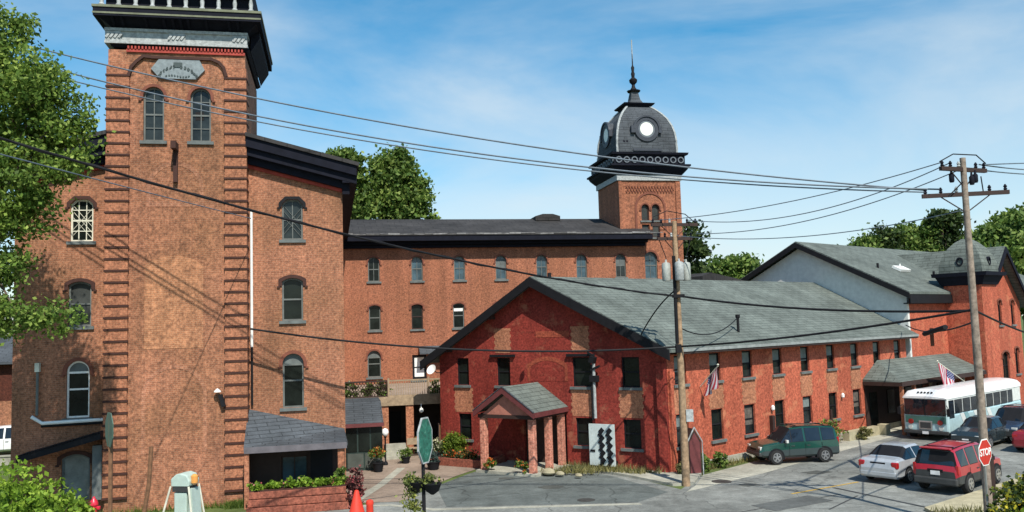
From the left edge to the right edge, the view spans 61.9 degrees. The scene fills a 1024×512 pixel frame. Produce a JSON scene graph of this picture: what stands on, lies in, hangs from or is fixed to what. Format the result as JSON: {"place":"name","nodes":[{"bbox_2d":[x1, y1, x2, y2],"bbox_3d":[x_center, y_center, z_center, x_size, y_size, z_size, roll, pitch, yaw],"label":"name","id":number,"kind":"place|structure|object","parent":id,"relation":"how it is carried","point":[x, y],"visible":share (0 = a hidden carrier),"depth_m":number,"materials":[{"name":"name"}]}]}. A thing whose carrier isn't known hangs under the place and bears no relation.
{"place":"outdoors","nodes":[
{"label":"outdoors","id":0,"kind":"place"},
{"bbox_2d":[0,154,250,218],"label":"overhead wire","id":1,"kind":"object","parent":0,"point":[116,184],"visible":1,"depth_m":25.68,"materials":[{"name":"grey metal"}]},
{"bbox_2d":[346,450,477,502],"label":"patio","id":2,"kind":"structure","parent":0,"point":[390,490],"depth_m":40.05,"materials":[{"name":"concrete"}]},
{"bbox_2d":[345,397,383,471],"bbox_3d":[-7.692,9.118,43.988,1.920,3.200,4.760,-1,-5,-12],"label":"entry vestibule","id":3,"kind":"object","parent":2,"relation":"on","point":[364,423],"visible":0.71,"depth_m":41.98,"materials":[{"name":"grey paint"}]},
{"bbox_2d":[420,441,504,468],"bbox_3d":[-2.522,9.980,43.266,3.800,1.054,2.050,-5,-6,33],"label":"brick flower bed","id":4,"kind":"object","parent":2,"relation":"on","point":[467,459],"visible":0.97,"depth_m":42.50,"materials":[{"name":"brick"}]},
{"bbox_2d":[438,431,470,456],"bbox_3d":[-2.947,9.685,44.008,1.681,1.295,1.533,-2,-5,0],"label":"round shrub","id":5,"kind":"object","parent":4,"relation":"on","point":[455,441],"visible":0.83,"depth_m":43.86,"materials":[{"name":"green plant"}]},
{"bbox_2d":[0,316,1023,508],"bbox_3d":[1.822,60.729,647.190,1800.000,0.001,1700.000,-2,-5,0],"label":"ground","id":6,"kind":"structure","parent":0,"point":[6,478],"depth_m":40.70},
{"bbox_2d":[0,425,10,450],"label":"parked car","id":7,"kind":"object","parent":6,"relation":"on","point":[5,437],"visible":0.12,"depth_m":51.10,"materials":[{"name":"white paint"}]},
{"bbox_2d":[0,335,12,425],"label":"brick outbuilding","id":8,"kind":"structure","parent":6,"relation":"on","point":[6,351],"depth_m":56.95,"materials":[{"name":"red brick"}]},
{"bbox_2d":[0,455,87,511],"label":"green shrub","id":9,"kind":"object","parent":6,"relation":"on","point":[14,491],"visible":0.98,"depth_m":23.98,"materials":[{"name":"green plant"}]},
{"bbox_2d":[0,1,115,350],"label":"broadleaf tree","id":10,"kind":"object","parent":6,"relation":"on","point":[31,101],"visible":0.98,"depth_m":26.18,"materials":[{"name":"green plant"}]},
{"bbox_2d":[10,0,358,511],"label":"brick mill","id":11,"kind":"object","parent":6,"relation":"on","point":[173,359],"visible":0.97,"depth_m":34.76,"materials":[{"name":"brown brick"}]},
{"bbox_2d":[55,451,91,498],"bbox_3d":[-17.278,8.688,33.814,1.450,1.940,0.280,-1,-5,-12],"label":"boarded door","id":12,"kind":"structure","parent":11,"relation":"in","point":[76,466],"depth_m":33.90,"materials":[{"name":"grey wood"}]},
{"bbox_2d":[60,357,94,419],"bbox_3d":[-17.328,5.320,34.096,1.260,2.520,0.300,-1,-5,-12],"label":"window","id":13,"kind":"structure","parent":11,"relation":"in","point":[78,373],"depth_m":34.17,"materials":[{"name":"white paint"}]},
{"bbox_2d":[62,278,96,329],"bbox_3d":[-17.399,1.928,34.384,1.260,2.070,0.300,-1,-5,-12],"label":"window","id":14,"kind":"structure","parent":11,"relation":"in","point":[80,291],"depth_m":34.48,"materials":[{"name":"glass"}]},
{"bbox_2d":[65,196,97,244],"bbox_3d":[-17.463,-1.444,34.674,1.240,1.980,0.300,-1,-5,-12],"label":"window","id":15,"kind":"structure","parent":11,"relation":"in","point":[82,217],"depth_m":34.74,"materials":[{"name":"beige paint"}]},
{"bbox_2d":[138,84,168,143],"bbox_3d":[-14.699,-5.814,35.033,1.160,2.500,0.300,-1,-5,-12],"label":"window","id":16,"kind":"structure","parent":11,"relation":"in","point":[153,110],"depth_m":35.10,"materials":[{"name":"glass"}]},
{"bbox_2d":[187,85,214,144],"bbox_3d":[-12.909,-5.836,35.412,1.160,2.500,0.300,-1,-5,-12],"label":"window","id":17,"kind":"structure","parent":11,"relation":"in","point":[200,130],"depth_m":35.48,"materials":[{"name":"glass"}]},
{"bbox_2d":[277,196,306,242],"bbox_3d":[-9.366,-1.544,36.389,1.240,1.980,0.300,-1,-5,-12],"label":"window","id":18,"kind":"structure","parent":11,"relation":"in","point":[292,232],"depth_m":36.46,"materials":[{"name":"glass"}]},
{"bbox_2d":[277,275,307,323],"bbox_3d":[-9.281,1.828,36.104,1.260,2.070,0.300,-1,-5,-12],"label":"window","id":19,"kind":"structure","parent":11,"relation":"in","point":[292,288],"depth_m":36.18,"materials":[{"name":"glass"}]},
{"bbox_2d":[278,350,308,411],"bbox_3d":[-9.179,5.220,35.821,1.260,2.520,0.300,-1,-5,-12],"label":"window","id":20,"kind":"structure","parent":11,"relation":"in","point":[293,361],"depth_m":35.89,"materials":[{"name":"grey paint"}]},
{"bbox_2d":[281,455,307,486],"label":"window","id":21,"kind":"structure","parent":11,"relation":"in","point":[294,466],"depth_m":35.63,"materials":[{"name":"black glass"}]},
{"bbox_2d":[310,449,332,480],"bbox_3d":[-7.947,9.006,35.628,0.900,2.050,0.058,-1,-5,-12],"label":"door","id":22,"kind":"structure","parent":11,"relation":"in","point":[321,461],"depth_m":35.63,"materials":[{"name":"black paint"}]},
{"bbox_2d":[147,508,245,511],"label":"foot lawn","id":23,"kind":"structure","parent":6,"relation":"on","point":[226,510],"depth_m":33.28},
{"bbox_2d":[97,498,243,511],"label":"grass","id":24,"kind":"structure","parent":23,"relation":"on","point":[232,504],"depth_m":33.57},
{"bbox_2d":[345,465,366,508],"bbox_3d":[-6.215,8.980,33.307,1.047,1.730,1.162,-2,-5,0],"label":"rose bush","id":25,"kind":"object","parent":6,"relation":"on","point":[353,483],"visible":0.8,"depth_m":33.06,"materials":[{"name":"red plant"}]},
{"bbox_2d":[325,145,388,219],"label":"broadleaf tree","id":26,"kind":"object","parent":6,"relation":"on","point":[365,207],"visible":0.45,"depth_m":75.03,"materials":[{"name":"green plant"}]},
{"bbox_2d":[345,377,440,453],"bbox_3d":[-6.678,9.363,53.310,7.700,4.200,12.960,-1,-5,-12],"label":"entrance porch","id":27,"kind":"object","parent":6,"relation":"on","point":[402,403],"depth_m":47.34,"materials":[{"name":"beige concrete"}]},
{"bbox_2d":[389,411,400,443],"bbox_3d":[-6.814,10.116,49.651,0.700,2.100,0.095,-1,-5,-12],"label":"door","id":28,"kind":"structure","parent":27,"relation":"in","point":[394,417],"depth_m":49.61,"materials":[{"name":"black paint"}]},
{"bbox_2d":[365,142,440,219],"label":"broadleaf tree","id":29,"kind":"object","parent":6,"relation":"on","point":[403,190],"visible":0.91,"depth_m":76.54,"materials":[{"name":"green plant"}]},
{"bbox_2d":[343,214,662,384],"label":"brick wing","id":30,"kind":"structure","parent":6,"relation":"on","point":[396,295],"depth_m":61.06,"materials":[{"name":"brick"}]},
{"bbox_2d":[366,256,381,283],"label":"window","id":31,"kind":"structure","parent":30,"relation":"in","point":[373,263],"depth_m":60.30,"materials":[{"name":"grey paint"}]},
{"bbox_2d":[365,349,383,379],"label":"window","id":32,"kind":"structure","parent":30,"relation":"in","point":[374,358],"depth_m":59.73,"materials":[{"name":"grey paint"}]},
{"bbox_2d":[367,304,382,331],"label":"window","id":33,"kind":"structure","parent":30,"relation":"in","point":[374,311],"depth_m":60.02,"materials":[{"name":"glass"}]},
{"bbox_2d":[409,255,424,282],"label":"window","id":34,"kind":"structure","parent":30,"relation":"in","point":[416,261],"depth_m":60.94,"materials":[{"name":"grey paint"}]},
{"bbox_2d":[409,303,424,330],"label":"window","id":35,"kind":"structure","parent":30,"relation":"in","point":[417,309],"depth_m":60.64,"materials":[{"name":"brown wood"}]},
{"bbox_2d":[411,355,426,381],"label":"window","id":36,"kind":"structure","parent":30,"relation":"in","point":[417,373],"depth_m":60.34,"materials":[{"name":"black paint"}]},
{"bbox_2d":[451,302,465,329],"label":"window","id":37,"kind":"structure","parent":30,"relation":"in","point":[458,309],"depth_m":61.25,"materials":[{"name":"glass"}]},
{"bbox_2d":[452,255,466,281],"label":"window","id":38,"kind":"structure","parent":30,"relation":"in","point":[459,267],"depth_m":61.55,"materials":[{"name":"glass"}]},
{"bbox_2d":[493,254,508,280],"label":"window","id":39,"kind":"structure","parent":30,"relation":"in","point":[500,261],"depth_m":62.18,"materials":[{"name":"grey paint"}]},
{"bbox_2d":[574,253,588,277],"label":"window","id":40,"kind":"structure","parent":30,"relation":"in","point":[580,259],"depth_m":63.47,"materials":[{"name":"glass"}]},
{"bbox_2d":[614,253,627,277],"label":"window","id":41,"kind":"structure","parent":30,"relation":"in","point":[619,258],"depth_m":64.09,"materials":[{"name":"glass"}]},
{"bbox_2d":[439,469,666,506],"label":"parking lot","id":42,"kind":"structure","parent":6,"relation":"on","point":[478,489],"depth_m":35.36,"materials":[{"name":"asphalt"}]},
{"bbox_2d":[476,460,568,476],"bbox_3d":[0.543,10.142,40.740,3.350,0.130,3.096,-5,-6,33],"label":"step","id":43,"kind":"object","parent":42,"relation":"on","point":[506,468],"visible":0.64,"depth_m":40.15,"materials":[{"name":"concrete"}]},
{"bbox_2d":[587,40,690,278],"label":"clock tower","id":44,"kind":"structure","parent":6,"relation":"on","point":[635,127],"depth_m":65.53,"materials":[{"name":"grey paint"}]},
{"bbox_2d":[645,250,659,278],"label":"window","id":45,"kind":"structure","parent":44,"relation":"in","point":[650,258],"depth_m":65.02,"materials":[{"name":"glass"}]},
{"bbox_2d":[420,272,918,473],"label":"red gabled building","id":46,"kind":"structure","parent":6,"relation":"on","point":[533,408],"depth_m":42.74,"materials":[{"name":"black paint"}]},
{"bbox_2d":[454,358,470,387],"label":"window","id":47,"kind":"structure","parent":46,"relation":"in","point":[463,363],"depth_m":45.04,"materials":[{"name":"glass"}]},
{"bbox_2d":[460,413,473,441],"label":"window","id":48,"kind":"structure","parent":46,"relation":"in","point":[465,419],"depth_m":44.79,"materials":[{"name":"glass"}]},
{"bbox_2d":[494,358,510,387],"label":"window","id":49,"kind":"structure","parent":46,"relation":"in","point":[503,363],"depth_m":43.68,"materials":[{"name":"black paint"}]},
{"bbox_2d":[526,418,544,461],"bbox_3d":[1.208,9.071,42.410,1.100,2.400,0.060,-5,-6,33],"label":"door","id":50,"kind":"structure","parent":46,"relation":"in","point":[539,422],"depth_m":42.26,"materials":[{"name":"brown wood"}]},
{"bbox_2d":[552,415,567,463],"bbox_3d":[2.212,8.987,41.759,1.100,2.400,0.060,-5,-6,33],"label":"door","id":51,"kind":"structure","parent":46,"relation":"in","point":[554,418],"depth_m":41.76,"materials":[{"name":"brown wood"}]},
{"bbox_2d":[570,357,590,389],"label":"window","id":52,"kind":"structure","parent":46,"relation":"in","point":[581,366],"depth_m":41.20,"materials":[{"name":"glass"}]},
{"bbox_2d":[573,418,592,448],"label":"window","id":53,"kind":"structure","parent":46,"relation":"in","point":[582,423],"depth_m":40.98,"materials":[{"name":"black paint"}]},
{"bbox_2d":[587,352,599,419],"bbox_3d":[3.887,6.145,40.367,0.644,3.231,0.320,-5,-6,33],"label":"service mast","id":54,"kind":"object","parent":46,"relation":"attached to","point":[593,378],"visible":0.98,"depth_m":40.38,"materials":[{"name":"metal"}]},
{"bbox_2d":[619,357,642,390],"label":"window","id":55,"kind":"structure","parent":46,"relation":"in","point":[630,365],"depth_m":39.79,"materials":[{"name":"glass"}]},
{"bbox_2d":[621,419,643,451],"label":"window","id":56,"kind":"structure","parent":46,"relation":"in","point":[632,428],"depth_m":39.56,"materials":[{"name":"glass"}]},
{"bbox_2d":[711,409,726,443],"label":"window","id":57,"kind":"structure","parent":46,"relation":"in","point":[716,413],"depth_m":40.98,"materials":[{"name":"glass"}]},
{"bbox_2d":[742,350,755,380],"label":"window","id":58,"kind":"structure","parent":46,"relation":"in","point":[746,365],"depth_m":42.97,"materials":[{"name":"glass"}]},
{"bbox_2d":[744,404,758,437],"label":"window","id":59,"kind":"structure","parent":46,"relation":"in","point":[748,409],"depth_m":42.74,"materials":[{"name":"glass"}]},
{"bbox_2d":[650,211,698,486],"bbox_3d":[7.118,3.897,35.868,2.152,11.767,0.900,-2,-5,0],"label":"utility pole","id":60,"kind":"object","parent":6,"relation":"on","point":[681,270],"visible":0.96,"depth_m":35.86,"materials":[{"name":"brown wood"}]},
{"bbox_2d":[0,137,673,296],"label":"overhead wire","id":61,"kind":"object","parent":60,"relation":"attached to","point":[206,197],"visible":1,"depth_m":25.54,"materials":[{"name":"black paint"}]},
{"bbox_2d":[250,328,675,351],"bbox_3d":[-1.753,3.403,35.168,17.693,1.408,0.090,-1,-5,-5],"label":"overhead wire","id":62,"kind":"object","parent":60,"relation":"attached to","point":[461,348],"visible":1,"depth_m":35.08,"materials":[{"name":"black paint"}]},
{"bbox_2d":[682,296,965,312],"bbox_3d":[10.894,1.713,31.567,0.090,1.079,11.644,2,-6,-40],"label":"overhead wire","id":63,"kind":"object","parent":60,"relation":"attached to","point":[883,311],"visible":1,"depth_m":30.74,"materials":[{"name":"black paint"}]},
{"bbox_2d":[681,309,970,346],"bbox_3d":[10.828,2.759,31.476,0.090,1.204,11.645,2,-6,-40],"label":"overhead wire","id":64,"kind":"object","parent":60,"relation":"attached to","point":[889,323],"visible":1,"depth_m":30.46,"materials":[{"name":"black paint"}]},
{"bbox_2d":[540,439,840,474],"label":"weeds","id":65,"kind":"object","parent":6,"relation":"on","point":[575,468],"visible":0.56,"depth_m":38.95,"materials":[{"name":"plant"}]},
{"bbox_2d":[682,219,720,273],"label":"pine tree","id":66,"kind":"object","parent":6,"relation":"on","point":[698,250],"visible":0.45,"depth_m":81.40,"materials":[{"name":"green plant"}]},
{"bbox_2d":[697,252,764,278],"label":"round tree","id":67,"kind":"object","parent":6,"relation":"on","point":[737,266],"visible":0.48,"depth_m":108.06,"materials":[{"name":"green plant"}]},
{"bbox_2d":[687,426,901,491],"bbox_3d":[18.995,10.157,46.901,34.896,0.001,2.519,3,-7,-43],"label":"street shoulder","id":68,"kind":"object","parent":6,"relation":"on","point":[757,467],"visible":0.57,"depth_m":39.60},
{"bbox_2d":[746,423,839,464],"bbox_3d":[13.508,8.951,40.974,4.204,1.741,2.033,-1,-5,-9],"label":"parked car","id":69,"kind":"object","parent":68,"relation":"on","point":[778,444],"visible":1,"depth_m":40.28,"materials":[{"name":"green paint"}]},
{"bbox_2d":[842,423,890,440],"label":"stone wall","id":70,"kind":"structure","parent":68,"relation":"on","point":[881,429],"depth_m":48.68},
{"bbox_2d":[862,353,986,434],"bbox_3d":[25.966,8.394,53.135,12.070,4.150,2.357,2,-6,-41],"label":"street porch","id":71,"kind":"object","parent":68,"relation":"on","point":[888,384],"visible":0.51,"depth_m":51.45,"materials":[{"name":"grey"}]},
{"bbox_2d":[869,392,878,425],"bbox_3d":[21.497,9.224,50.643,0.900,2.250,0.035,2,-6,-41],"label":"door","id":72,"kind":"structure","parent":71,"relation":"in","point":[873,395],"depth_m":50.62,"materials":[{"name":"black glass"}]},
{"bbox_2d":[837,228,888,247],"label":"skyline tree","id":73,"kind":"object","parent":6,"relation":"on","point":[864,240],"visible":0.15,"depth_m":119.20,"materials":[{"name":"green plant"}]},
{"bbox_2d":[740,241,1023,356],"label":"gabled hall","id":74,"kind":"structure","parent":6,"relation":"on","point":[870,278],"depth_m":58.13,"materials":[{"name":"white paint"}]},
{"bbox_2d":[860,220,915,250],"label":"skyline tree","id":75,"kind":"object","parent":6,"relation":"on","point":[888,244],"visible":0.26,"depth_m":118.55,"materials":[{"name":"green plant"}]},
{"bbox_2d":[885,219,937,251],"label":"skyline tree","id":76,"kind":"object","parent":6,"relation":"on","point":[908,241],"visible":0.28,"depth_m":118.39,"materials":[{"name":"green plant"}]},
{"bbox_2d":[907,220,945,251],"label":"skyline tree","id":77,"kind":"object","parent":6,"relation":"on","point":[931,234],"visible":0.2,"depth_m":118.43,"materials":[{"name":"green plant"}]},
{"bbox_2d":[924,214,964,251],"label":"skyline tree","id":78,"kind":"object","parent":6,"relation":"on","point":[949,238],"visible":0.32,"depth_m":118.05,"materials":[{"name":"green plant"}]},
{"bbox_2d":[923,208,975,248],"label":"umbrella tree","id":79,"kind":"object","parent":6,"relation":"on","point":[955,222],"visible":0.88,"depth_m":117.78,"materials":[{"name":"green plant"}]},
{"bbox_2d":[897,246,1023,403],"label":"cross wing","id":80,"kind":"structure","parent":6,"relation":"on","point":[1010,293],"depth_m":62.53,"materials":[{"name":"brick"}]},
{"bbox_2d":[931,239,1006,382],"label":"corner tower","id":81,"kind":"structure","parent":6,"relation":"on","point":[952,277],"depth_m":57.52,"materials":[{"name":"red brick"}]},
{"bbox_2d":[924,476,1023,511],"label":"verge","id":82,"kind":"structure","parent":6,"relation":"on","point":[975,498],"depth_m":30.34,"materials":[{"name":"concrete"}]},
{"bbox_2d":[921,153,1009,511],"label":"utility pole","id":83,"kind":"object","parent":82,"relation":"on","point":[963,170],"visible":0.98,"depth_m":27.13,"materials":[{"name":"brown wood"}]},
{"bbox_2d":[7,40,923,190],"bbox_3d":[-3.806,-5.336,29.258,34.273,7.725,0.056,-2,-5,4],"label":"overhead wire","id":84,"kind":"object","parent":83,"relation":"hanging from","point":[476,137],"visible":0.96,"depth_m":28.91,"materials":[{"name":"grey metal"}]},
{"bbox_2d":[10,57,938,189],"bbox_3d":[-3.562,-5.083,29.195,34.724,7.196,0.056,-2,-5,4],"label":"overhead wire","id":85,"kind":"object","parent":83,"relation":"attached to","point":[511,157],"visible":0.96,"depth_m":28.74,"materials":[{"name":"grey metal"}]},
{"bbox_2d":[71,80,923,192],"bbox_3d":[-3.896,-4.933,29.420,34.608,7.088,0.048,-2,-5,5],"label":"overhead wire","id":86,"kind":"object","parent":83,"relation":"attached to","point":[504,160],"visible":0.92,"depth_m":28.92,"materials":[{"name":"grey metal"}]},
{"bbox_2d":[981,471,1023,511],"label":"flowering shrub","id":87,"kind":"object","parent":82,"relation":"on","point":[1011,491],"visible":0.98,"depth_m":24.20,"materials":[{"name":"green plant"}]},
{"bbox_2d":[959,222,1010,246],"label":"hillside tree","id":88,"kind":"object","parent":6,"relation":"on","point":[982,234],"visible":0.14,"depth_m":93.81,"materials":[{"name":"green plant"}]},
{"bbox_2d":[984,229,1023,322],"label":"hillside tree","id":89,"kind":"object","parent":6,"relation":"on","point":[1014,244],"visible":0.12,"depth_m":86.84,"materials":[{"name":"green plant"}]},
{"bbox_2d":[990,202,1023,244],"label":"hillside tree","id":90,"kind":"object","parent":6,"relation":"on","point":[1016,219],"visible":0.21,"depth_m":92.37,"materials":[{"name":"green plant"}]},
{"bbox_2d":[0,0,1023,319],"label":"sky","id":91,"kind":"structure","parent":0,"point":[843,91],"materials":[{"name":"blue"}]},
{"bbox_2d":[508,460,701,485],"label":"sidewalk","id":92,"kind":"structure","parent":0,"point":[671,478],"depth_m":37.19,"materials":[{"name":"concrete"}]},
{"bbox_2d":[589,423,617,468],"bbox_3d":[4.253,8.916,39.720,1.300,2.180,0.385,-5,-6,33],"label":"vented board","id":93,"kind":"object","parent":92,"relation":"on","point":[602,444],"visible":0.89,"depth_m":39.55,"materials":[{"name":"black paint"}]},
{"bbox_2d":[680,427,703,474],"bbox_3d":[8.027,8.705,38.240,0.765,2.149,0.800,0,-5,-16],"label":"cellar hood","id":94,"kind":"object","parent":92,"relation":"on","point":[696,460],"visible":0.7,"depth_m":37.89,"materials":[{"name":"brown wood"}]},
{"bbox_2d":[689,433,700,473],"bbox_3d":[8.127,8.772,37.885,0.500,1.830,0.017,0,-5,-16],"label":"door","id":95,"kind":"structure","parent":94,"relation":"in","point":[695,461],"depth_m":37.87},
{"bbox_2d":[318,433,1023,511],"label":"road","id":96,"kind":"structure","parent":0,"point":[780,484],"depth_m":33.51,"materials":[{"name":"asphalt"}]},
{"bbox_2d":[21,477,91,511],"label":"green shrub","id":97,"kind":"object","parent":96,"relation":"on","point":[70,495],"visible":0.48,"depth_m":25.13,"materials":[{"name":"green plant"}]},
{"bbox_2d":[105,412,113,511],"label":"sign back","id":98,"kind":"object","parent":96,"relation":"on","point":[109,425],"visible":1,"depth_m":22.11,"materials":[{"name":"green metal"}]},
{"bbox_2d":[142,446,153,511],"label":"leaning post","id":99,"kind":"object","parent":96,"relation":"on","point":[149,479],"visible":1,"depth_m":26.50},
{"bbox_2d":[163,471,204,511],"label":"hooded stand","id":100,"kind":"object","parent":96,"relation":"on","point":[186,489],"visible":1,"depth_m":28.23,"materials":[{"name":"green plastic"}]},
{"bbox_2d":[246,484,348,511],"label":"raised bed","id":101,"kind":"object","parent":96,"relation":"on","point":[327,497],"visible":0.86,"depth_m":32.58,"materials":[{"name":"brick"}]},
{"bbox_2d":[417,417,432,511],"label":"sign","id":102,"kind":"object","parent":96,"relation":"on","point":[424,442],"visible":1,"depth_m":23.55,"materials":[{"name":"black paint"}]},
{"bbox_2d":[395,471,443,511],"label":"hanging basket","id":103,"kind":"object","parent":102,"relation":"hanging from","point":[415,486],"visible":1,"depth_m":23.43,"materials":[{"name":"black paint"}]},
{"bbox_2d":[363,503,641,509],"bbox_3d":[-1.151,9.558,32.493,12.075,0.020,1.086,-2,-5,7],"label":"curb strip","id":104,"kind":"object","parent":96,"relation":"on","point":[512,506],"visible":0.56,"depth_m":32.25,"materials":[{"name":"concrete"}]},
{"bbox_2d":[751,495,831,510],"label":"road patch","id":105,"kind":"object","parent":96,"relation":"on","point":[791,503],"visible":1,"depth_m":31.54,"materials":[{"name":"asphalt"}]},
{"bbox_2d":[858,441,918,482],"bbox_3d":[16.499,8.604,36.097,4.430,1.445,2.020,2,-6,-41],"label":"parked car","id":106,"kind":"object","parent":96,"relation":"on","point":[892,460],"visible":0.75,"depth_m":34.85,"materials":[{"name":"silver metal"}]},
{"bbox_2d":[913,438,1001,492],"bbox_3d":[17.680,8.202,33.812,4.390,1.795,2.120,2,-6,-41],"label":"parked car","id":107,"kind":"object","parent":96,"relation":"on","point":[951,462],"visible":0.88,"depth_m":32.57,"materials":[{"name":"red paint"}]},
{"bbox_2d":[897,377,1020,435],"bbox_3d":[26.414,8.799,49.807,10.860,2.740,2.800,2,-6,-41],"label":"shuttle bus","id":108,"kind":"object","parent":96,"relation":"on","point":[946,409],"visible":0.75,"depth_m":46.90,"materials":[{"name":"blue paint"}]},
{"bbox_2d":[951,415,1011,447],"bbox_3d":[24.448,9.053,44.349,4.455,1.445,1.842,2,-6,-41],"label":"parked car","id":109,"kind":"object","parent":96,"relation":"on","point":[967,429],"visible":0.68,"depth_m":43.55,"materials":[{"name":"black paint"}]},
{"bbox_2d":[978,439,991,504],"bbox_3d":[13.647,6.804,24.494,0.750,3.058,0.070,2,-6,-37],"label":"stop sign","id":110,"kind":"object","parent":96,"relation":"on","point":[984,451],"visible":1,"depth_m":24.52,"materials":[{"name":"metal"}]},
{"bbox_2d":[995,403,1023,436],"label":"parked car","id":111,"kind":"object","parent":96,"relation":"on","point":[1012,415],"visible":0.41,"depth_m":45.08,"materials":[{"name":"blue paint"}]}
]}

